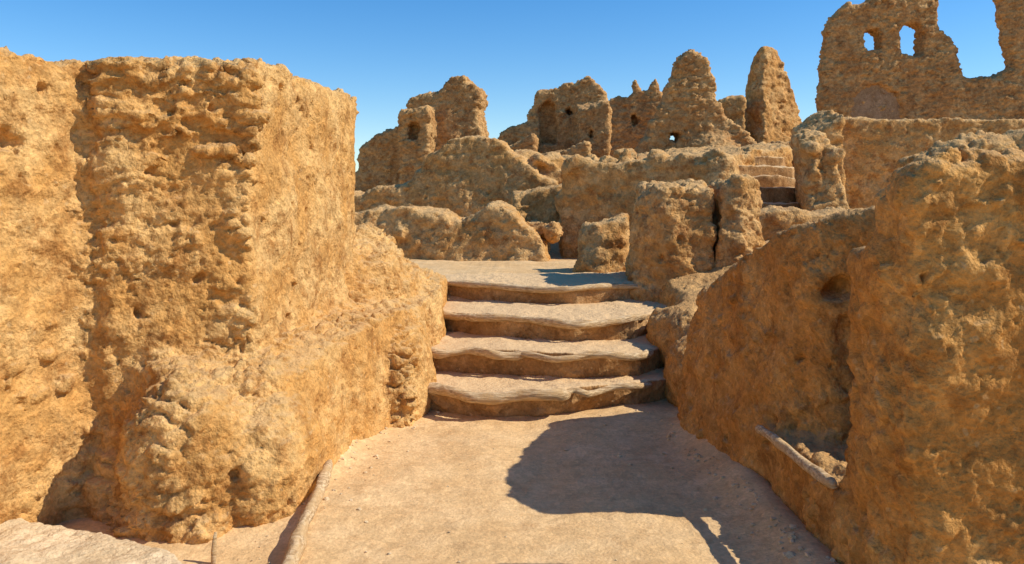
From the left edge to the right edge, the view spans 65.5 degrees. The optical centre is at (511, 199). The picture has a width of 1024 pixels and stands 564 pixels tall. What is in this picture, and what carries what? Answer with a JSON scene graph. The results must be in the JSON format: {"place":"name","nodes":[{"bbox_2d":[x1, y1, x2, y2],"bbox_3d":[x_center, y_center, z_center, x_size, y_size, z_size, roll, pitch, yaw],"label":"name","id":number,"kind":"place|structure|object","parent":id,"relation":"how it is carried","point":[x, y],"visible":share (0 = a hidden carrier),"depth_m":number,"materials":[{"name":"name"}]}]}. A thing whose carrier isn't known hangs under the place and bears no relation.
{"place":"outdoors","nodes":[
{"label":"outdoors","id":0,"kind":"place"},
{"bbox_2d":[57,217,838,563],"bbox_3d":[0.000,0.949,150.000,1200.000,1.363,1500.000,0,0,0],"label":"ground","id":1,"kind":"structure","parent":0,"point":[531,489],"depth_m":4.20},
{"bbox_2d":[0,518,181,563],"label":"plastered ledge","id":2,"kind":"object","parent":1,"relation":"on","point":[22,541],"visible":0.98,"depth_m":3.38,"materials":[{"name":"paint"}]},
{"bbox_2d":[211,532,216,563],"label":"wooden stake","id":3,"kind":"object","parent":1,"relation":"on","point":[213,550],"visible":1,"depth_m":3.50,"materials":[{"name":"brown wood"}]},
{"bbox_2d":[0,46,447,544],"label":"mud brick wall","id":4,"kind":"structure","parent":1,"relation":"on","point":[221,313],"depth_m":4.08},
{"bbox_2d":[282,459,332,563],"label":"wooden pole","id":5,"kind":"object","parent":1,"relation":"on","point":[296,545],"visible":1,"depth_m":3.77,"materials":[{"name":"brown wood"}]},
{"bbox_2d":[354,75,488,191],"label":"ruined tower","id":6,"kind":"structure","parent":1,"relation":"on","point":[429,122],"depth_m":19.52,"materials":[{"name":"beige stone"}]},
{"bbox_2d":[354,200,550,261],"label":"mud wall","id":7,"kind":"structure","parent":1,"relation":"on","point":[498,230],"depth_m":11.78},
{"bbox_2d":[354,135,565,216],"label":"curved ruin wall","id":8,"kind":"structure","parent":1,"relation":"on","point":[465,176],"depth_m":14.84,"materials":[{"name":"beige stone"}]},
{"bbox_2d":[527,220,563,251],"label":"fallen rocks","id":9,"kind":"object","parent":1,"relation":"on","point":[551,232],"visible":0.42,"depth_m":11.99,"materials":[{"name":"beige stone"}]},
{"bbox_2d":[428,271,666,416],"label":"earthen staircase","id":10,"kind":"structure","parent":1,"relation":"on","point":[531,344],"depth_m":6.69,"materials":[{"name":"brown stone"}]},
{"bbox_2d":[498,76,611,157],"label":"ruined house","id":11,"kind":"structure","parent":1,"relation":"on","point":[571,118],"depth_m":24.84,"materials":[{"name":"beige stone"}]},
{"bbox_2d":[561,148,636,161],"bbox_3d":[1.696,-0.093,16.514,2.619,1.823,2.196,0,0,0],"label":"boulder pile","id":12,"kind":"object","parent":1,"relation":"on","point":[617,153],"visible":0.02,"depth_m":15.67,"materials":[{"name":"beige stone"}]},
{"bbox_2d":[572,213,629,272],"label":"mud block","id":13,"kind":"structure","parent":1,"relation":"on","point":[603,245],"depth_m":9.60,"materials":[{"name":"beige soil"}]},
{"bbox_2d":[609,79,662,156],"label":"ruined house","id":14,"kind":"structure","parent":1,"relation":"on","point":[633,113],"depth_m":27.81,"materials":[{"name":"brown stone"}]},
{"bbox_2d":[508,142,792,258],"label":"ruined house wall","id":15,"kind":"structure","parent":1,"relation":"on","point":[589,189],"depth_m":12.34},
{"bbox_2d":[625,178,716,301],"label":"ruined mud pier","id":16,"kind":"structure","parent":1,"relation":"on","point":[673,232],"depth_m":8.17,"materials":[{"name":"beige soil"}]},
{"bbox_2d":[612,49,756,156],"bbox_3d":[3.796,-1.153,17.952,3.725,4.427,1.974,0,0,-20],"label":"mud pinnacle","id":17,"kind":"object","parent":1,"relation":"on","point":[689,111],"visible":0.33,"depth_m":17.75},
{"bbox_2d":[646,265,731,406],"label":"mud bank","id":18,"kind":"structure","parent":1,"relation":"on","point":[667,328],"depth_m":6.77,"materials":[{"name":"beige soil"}]},
{"bbox_2d":[708,174,765,267],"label":"ruined mud pier","id":19,"kind":"structure","parent":1,"relation":"on","point":[738,200],"depth_m":8.15,"materials":[{"name":"beige soil"}]},
{"bbox_2d":[718,46,801,142],"bbox_3d":[7.152,-1.555,21.933,3.607,5.262,3.218,0,0,0],"label":"mud pinnacle","id":20,"kind":"object","parent":1,"relation":"on","point":[765,109],"visible":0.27,"depth_m":21.51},
{"bbox_2d":[738,156,800,208],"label":"staircase","id":21,"kind":"structure","parent":1,"relation":"on","point":[775,177],"depth_m":12.88,"materials":[{"name":"beige stone"}]},
{"bbox_2d":[769,112,836,144],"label":"rubble wall","id":22,"kind":"structure","parent":1,"relation":"on","point":[782,142],"depth_m":19.05,"materials":[{"name":"beige stone"}]},
{"bbox_2d":[759,205,847,240],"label":"mud wall","id":23,"kind":"structure","parent":1,"relation":"on","point":[774,219],"depth_m":9.59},
{"bbox_2d":[791,129,849,210],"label":"stair parapet","id":24,"kind":"structure","parent":1,"relation":"on","point":[818,157],"depth_m":11.36,"materials":[{"name":"beige stone"}]},
{"bbox_2d":[677,146,1023,563],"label":"eroded mud wall","id":25,"kind":"structure","parent":1,"relation":"on","point":[870,360],"depth_m":3.02,"materials":[{"name":"beige soil"}]},
{"bbox_2d":[755,425,837,488],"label":"wooden beam","id":26,"kind":"structure","parent":25,"relation":"attached to","point":[820,475],"depth_m":3.70,"materials":[{"name":"brown wood"}]},
{"bbox_2d":[789,110,1023,208],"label":"long mud wall","id":27,"kind":"structure","parent":1,"relation":"on","point":[876,150],"depth_m":15.03,"materials":[{"name":"beige stone"}]},
{"bbox_2d":[815,0,1023,119],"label":"mud brick tower","id":28,"kind":"structure","parent":1,"relation":"on","point":[886,78],"depth_m":19.74,"materials":[{"name":"brick"}]},
{"bbox_2d":[896,128,1023,167],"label":"mud wall stub","id":29,"kind":"object","parent":1,"relation":"on","point":[997,142],"visible":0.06,"depth_m":6.07,"materials":[{"name":"beige stone"}]},
{"bbox_2d":[0,0,1004,171],"label":"sky","id":30,"kind":"structure","parent":0,"point":[384,54],"materials":[{"name":"blue"}]},
{"bbox_2d":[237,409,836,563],"bbox_3d":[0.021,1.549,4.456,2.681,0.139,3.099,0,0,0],"label":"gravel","id":31,"kind":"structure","parent":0,"point":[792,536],"depth_m":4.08,"materials":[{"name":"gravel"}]}
]}

